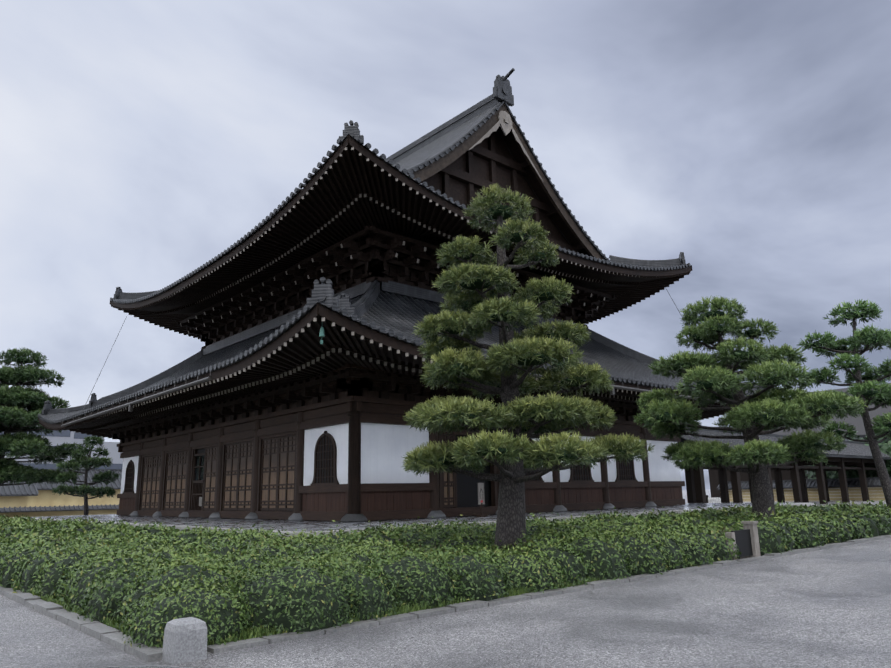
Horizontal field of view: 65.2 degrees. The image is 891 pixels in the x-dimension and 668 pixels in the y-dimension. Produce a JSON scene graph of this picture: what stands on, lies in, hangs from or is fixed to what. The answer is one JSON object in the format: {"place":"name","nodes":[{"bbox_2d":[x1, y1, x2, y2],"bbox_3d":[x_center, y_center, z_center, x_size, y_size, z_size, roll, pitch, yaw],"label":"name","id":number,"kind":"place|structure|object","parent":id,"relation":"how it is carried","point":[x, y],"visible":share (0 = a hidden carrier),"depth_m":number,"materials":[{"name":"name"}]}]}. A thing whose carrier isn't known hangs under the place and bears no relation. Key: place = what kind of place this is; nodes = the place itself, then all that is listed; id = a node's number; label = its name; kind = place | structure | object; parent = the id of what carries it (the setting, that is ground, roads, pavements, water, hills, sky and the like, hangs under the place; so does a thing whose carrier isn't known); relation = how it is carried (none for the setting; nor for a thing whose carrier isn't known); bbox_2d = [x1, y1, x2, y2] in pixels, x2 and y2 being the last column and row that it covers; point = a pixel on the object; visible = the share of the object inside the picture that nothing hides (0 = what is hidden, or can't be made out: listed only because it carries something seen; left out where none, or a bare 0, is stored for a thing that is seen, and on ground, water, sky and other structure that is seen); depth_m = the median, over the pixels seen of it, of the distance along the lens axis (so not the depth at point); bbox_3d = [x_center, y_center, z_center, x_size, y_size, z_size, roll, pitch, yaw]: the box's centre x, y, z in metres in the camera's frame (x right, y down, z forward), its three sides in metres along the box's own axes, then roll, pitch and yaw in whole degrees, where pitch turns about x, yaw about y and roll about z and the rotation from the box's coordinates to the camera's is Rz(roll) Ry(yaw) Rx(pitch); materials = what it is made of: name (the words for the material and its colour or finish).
{"place":"outdoors","nodes":[
{"label":"outdoors","id":0,"kind":"place"},
{"bbox_2d":[120,423,680,493],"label":"plaster wall","id":1,"kind":"structure","parent":0,"point":[385,448],"depth_m":23.06,"materials":[{"name":"white paint"}]},
{"bbox_2d":[125,435,673,520],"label":"dark mokoshi wall","id":2,"kind":"structure","parent":1,"relation":"in","point":[467,491],"depth_m":25.00,"materials":[{"name":"brown wood"}]},
{"bbox_2d":[0,490,890,667],"bbox_3d":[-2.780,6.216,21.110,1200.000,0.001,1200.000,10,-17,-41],"label":"ground","id":3,"kind":"structure","parent":0,"point":[828,608],"depth_m":6.53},
{"bbox_2d":[0,347,85,485],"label":"pine tree","id":4,"kind":"object","parent":3,"relation":"on","point":[13,395],"depth_m":45.41,"materials":[{"name":"green plant"}]},
{"bbox_2d":[4,431,122,468],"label":"modern buildings","id":5,"kind":"structure","parent":3,"relation":"on","point":[114,453],"depth_m":122.97,"materials":[{"name":"grey concrete"}]},
{"bbox_2d":[0,430,122,468],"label":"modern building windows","id":6,"kind":"structure","parent":5,"relation":"in","point":[65,433],"depth_m":120.60,"materials":[{"name":"grey glass"}]},
{"bbox_2d":[51,436,120,514],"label":"small pine tree","id":7,"kind":"object","parent":3,"relation":"on","point":[99,477],"depth_m":41.52,"materials":[{"name":"green plant"}]},
{"bbox_2d":[162,617,206,664],"bbox_3d":[-2.148,2.518,5.747,0.270,0.310,0.270,10,-17,-41],"label":"stone bollard","id":8,"kind":"object","parent":3,"relation":"on","point":[184,640],"visible":1,"depth_m":5.66,"materials":[{"name":"stone"}]},
{"bbox_2d":[9,503,814,538],"bbox_3d":[-3.024,9.273,35.541,27.860,0.504,31.060,10,-17,-41],"label":"platform stone","id":9,"kind":"object","parent":3,"relation":"on","point":[349,530],"visible":0.17,"depth_m":20.46,"materials":[{"name":"stone"}]},
{"bbox_2d":[25,503,791,531],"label":"platform paving","id":10,"kind":"structure","parent":9,"relation":"on","point":[309,525],"depth_m":23.39,"materials":[{"name":"grey stone"}]},
{"bbox_2d":[130,502,656,521],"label":"pillar base stones","id":11,"kind":"object","parent":10,"relation":"on","point":[358,517],"visible":0.31,"depth_m":25.53,"materials":[{"name":"grey stone"}]},
{"bbox_2d":[122,369,676,513],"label":"mokoshi wall posts","id":12,"kind":"object","parent":11,"relation":"on","point":[193,493],"visible":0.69,"depth_m":26.37,"materials":[{"name":"brown wood"}]},
{"bbox_2d":[142,436,452,507],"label":"lattice doors","id":13,"kind":"structure","parent":12,"relation":"attached to","point":[282,479],"depth_m":27.26,"materials":[{"name":"brown wood"}]},
{"bbox_2d":[108,363,684,520],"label":"horizontal beams","id":14,"kind":"structure","parent":12,"relation":"attached to","point":[363,404],"depth_m":25.68,"materials":[{"name":"brown wood"}]},
{"bbox_2d":[110,368,687,442],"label":"eave brackets","id":15,"kind":"object","parent":12,"relation":"attached to","point":[353,388],"visible":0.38,"depth_m":25.21,"materials":[{"name":"brown wood"}]},
{"bbox_2d":[39,317,734,437],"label":"mokoshi roof rafters","id":16,"kind":"object","parent":15,"relation":"on","point":[267,368],"visible":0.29,"depth_m":22.32,"materials":[{"name":"brown wood"}]},
{"bbox_2d":[319,327,324,343],"bbox_3d":[-3.168,-0.033,17.836,0.140,0.600,0.140,-7,-14,25],"label":"wind bell","id":17,"kind":"object","parent":16,"relation":"hanging from","point":[321,333],"visible":0.96,"depth_m":17.79,"materials":[{"name":"teal metal"}]},
{"bbox_2d":[72,302,661,418],"bbox_3d":[-3.167,2.503,37.094,26.400,4.000,29.600,10,-17,-41],"label":"mokoshi roof surface","id":18,"kind":"object","parent":16,"relation":"on","point":[299,319],"depth_m":18.61,"materials":[{"name":"grey tile"}]},
{"bbox_2d":[38,303,732,428],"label":"mokoshi roof soffit","id":19,"kind":"structure","parent":18,"relation":"attached to","point":[318,311],"depth_m":19.30,"materials":[{"name":"brown wood"}]},
{"bbox_2d":[202,278,585,355],"bbox_3d":[-3.210,0.432,37.569,13.500,0.450,16.700,10,-17,-41],"label":"mokoshi roof course","id":20,"kind":"object","parent":18,"relation":"on","point":[395,288],"visible":0.29,"depth_m":29.39,"materials":[{"name":"grey tile"}]},
{"bbox_2d":[38,304,752,423],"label":"eave edge tiles","id":21,"kind":"object","parent":18,"relation":"attached to","point":[300,314],"visible":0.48,"depth_m":21.88,"materials":[{"name":"grey tile"}]},
{"bbox_2d":[40,290,763,419],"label":"lower roof tiles","id":22,"kind":"object","parent":18,"relation":"on","point":[397,313],"visible":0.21,"depth_m":29.93,"materials":[{"name":"grey tile"}]},
{"bbox_2d":[83,287,702,409],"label":"lightning wires","id":23,"kind":"object","parent":22,"relation":"on","point":[126,316],"visible":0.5,"depth_m":36.74,"materials":[{"name":"grey metal"}]},
{"bbox_2d":[61,368,726,426],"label":"eave gutters","id":24,"kind":"object","parent":22,"relation":"on","point":[185,385],"visible":0.65,"depth_m":25.82,"materials":[{"name":"grey metal"}]},
{"bbox_2d":[176,226,614,349],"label":"roof brackets","id":25,"kind":"object","parent":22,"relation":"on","point":[382,235],"visible":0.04,"depth_m":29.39,"materials":[{"name":"brown wood"}]},
{"bbox_2d":[180,241,604,333],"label":"wall brackets","id":26,"kind":"object","parent":25,"relation":"attached to","point":[396,255],"visible":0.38,"depth_m":30.13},
{"bbox_2d":[111,147,689,338],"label":"roof rafters","id":27,"kind":"object","parent":25,"relation":"on","point":[626,290],"visible":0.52,"depth_m":28.76,"materials":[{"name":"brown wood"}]},
{"bbox_2d":[143,129,639,300],"bbox_3d":[-3.330,-5.293,38.883,21.400,8.400,24.600,10,-17,-41],"label":"roof surface","id":28,"kind":"object","parent":27,"relation":"on","point":[437,241],"visible":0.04,"depth_m":35.97,"materials":[{"name":"tile"}]},
{"bbox_2d":[119,108,675,301],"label":"roof tile rows","id":29,"kind":"object","parent":28,"relation":"on","point":[431,149],"visible":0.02,"depth_m":33.82,"materials":[{"name":"grey tile"}]},
{"bbox_2d":[110,137,690,303],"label":"eave tiles","id":30,"kind":"object","parent":29,"relation":"attached to","point":[390,162],"visible":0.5,"depth_m":27.99,"materials":[{"name":"grey tile"}]},
{"bbox_2d":[114,120,685,298],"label":"roof hip ridges","id":31,"kind":"object","parent":28,"relation":"on","point":[353,131],"visible":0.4,"depth_m":36.31,"materials":[{"name":"tile"}]},
{"bbox_2d":[120,255,679,293],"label":"hip ridge caps","id":32,"kind":"object","parent":31,"relation":"on","point":[609,257],"visible":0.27,"depth_m":36.56,"materials":[{"name":"tile"}]},
{"bbox_2d":[110,134,691,337],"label":"roof soffit","id":33,"kind":"structure","parent":28,"relation":"attached to","point":[349,142],"depth_m":25.35,"materials":[{"name":"brown wood"}]},
{"bbox_2d":[419,126,589,255],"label":"gable wall","id":34,"kind":"structure","parent":33,"relation":"on","point":[468,174],"depth_m":33.59,"materials":[{"name":"brown wood"}]},
{"bbox_2d":[408,104,602,259],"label":"roof barge boards","id":35,"kind":"object","parent":34,"relation":"on","point":[437,166],"visible":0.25,"depth_m":33.31,"materials":[{"name":"brown wood"}]},
{"bbox_2d":[469,111,542,180],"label":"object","id":36,"kind":"object","parent":35,"relation":"attached to","point":[504,122],"visible":0.48,"depth_m":32.66,"materials":[{"name":"brown wood"}]},
{"bbox_2d":[405,101,609,261],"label":"roof verge tiles","id":37,"kind":"object","parent":34,"relation":"on","point":[480,120],"visible":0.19,"depth_m":32.43,"materials":[{"name":"grey tile"}]},
{"bbox_2d":[384,75,513,164],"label":"roof ridge","id":38,"kind":"structure","parent":28,"relation":"on","point":[502,90],"depth_m":34.74,"materials":[{"name":"tile"}]},
{"bbox_2d":[503,68,514,80],"bbox_3d":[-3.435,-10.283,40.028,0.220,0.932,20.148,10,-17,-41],"label":"rod","id":39,"kind":"object","parent":38,"relation":"attached to","point":[510,72],"visible":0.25,"depth_m":32.96,"materials":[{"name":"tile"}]},
{"bbox_2d":[41,277,769,414],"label":"mokoshi roof hip ridges","id":40,"kind":"object","parent":18,"relation":"on","point":[323,293],"visible":0.38,"depth_m":35.32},
{"bbox_2d":[49,281,754,410],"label":"mokoshi ridge caps","id":41,"kind":"object","parent":40,"relation":"on","point":[366,295],"visible":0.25,"depth_m":35.43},
{"bbox_2d":[119,486,682,511],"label":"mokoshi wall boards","id":42,"kind":"object","parent":12,"relation":"attached to","point":[370,501],"visible":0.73,"depth_m":23.49,"materials":[{"name":"brown wood"}]},
{"bbox_2d":[476,483,487,516],"bbox_3d":[1.219,5.645,23.730,0.340,1.120,0.240,10,-17,-41],"label":"sign stand","id":43,"kind":"object","parent":10,"relation":"on","point":[481,500],"visible":1,"depth_m":23.72,"materials":[{"name":"white wood"}]},
{"bbox_2d":[0,487,884,517],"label":"ochre walls","id":44,"kind":"structure","parent":3,"relation":"on","point":[46,498],"depth_m":64.86,"materials":[{"name":"beige paint"}]},
{"bbox_2d":[0,427,890,512],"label":"tiled roofs","id":45,"kind":"structure","parent":3,"relation":"on","point":[853,449],"depth_m":58.10,"materials":[{"name":"grey tile"}]},
{"bbox_2d":[0,535,890,661],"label":"hedge kerb stones","id":46,"kind":"object","parent":3,"relation":"on","point":[98,630],"visible":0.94,"depth_m":7.64,"materials":[{"name":"grey stone"}]},
{"bbox_2d":[725,521,760,559],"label":"hedge gate posts","id":47,"kind":"object","parent":3,"relation":"on","point":[746,539],"visible":0.75,"depth_m":12.82,"materials":[{"name":"grey stone"}]},
{"bbox_2d":[680,453,886,503],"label":"corridor wood posts","id":48,"kind":"object","parent":3,"relation":"on","point":[722,477],"visible":0.33,"depth_m":50.73,"materials":[{"name":"black wood"}]},
{"bbox_2d":[797,299,890,511],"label":"pine tree","id":49,"kind":"object","parent":3,"relation":"on","point":[880,427],"depth_m":21.72,"materials":[{"name":"green plant"}]},
{"bbox_2d":[0,0,890,489],"label":"sky","id":50,"kind":"structure","parent":0,"point":[141,140],"materials":[{"name":"grey"}]},
{"bbox_2d":[687,488,875,502],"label":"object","id":51,"kind":"object","parent":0,"point":[717,500],"depth_m":57.97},
{"bbox_2d":[767,383,890,439],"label":"roof","id":52,"kind":"structure","parent":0,"point":[857,422],"depth_m":85.05,"materials":[{"name":"grey tile"}]},
{"bbox_2d":[804,431,890,478],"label":"tree","id":53,"kind":"object","parent":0,"point":[886,445],"depth_m":61.47,"materials":[{"name":"green plant"}]},
{"label":"bed soil","id":54,"kind":"structure","parent":0,"visible":0},
{"bbox_2d":[17,576,603,647],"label":"grass","id":55,"kind":"structure","parent":54,"relation":"on","point":[256,633],"depth_m":7.50,"materials":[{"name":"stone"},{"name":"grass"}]},
{"bbox_2d":[0,500,890,647],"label":"hedge bushes","id":56,"kind":"object","parent":54,"relation":"on","point":[279,621],"visible":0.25,"depth_m":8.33,"materials":[{"name":"green plant"}]},
{"bbox_2d":[402,183,654,549],"bbox_3d":[1.217,0.575,12.864,4.668,7.199,4.888,10,-17,-41],"label":"pine tree","id":57,"kind":"object","parent":54,"relation":"on","point":[431,415],"depth_m":12.23,"materials":[{"name":"green plant"}]},
{"bbox_2d":[634,295,867,520],"bbox_3d":[8.311,2.216,19.147,5.427,6.506,5.635,10,-17,-41],"label":"pine tree","id":58,"kind":"object","parent":54,"relation":"on","point":[794,412],"depth_m":18.52,"materials":[{"name":"green plant"}]}
]}

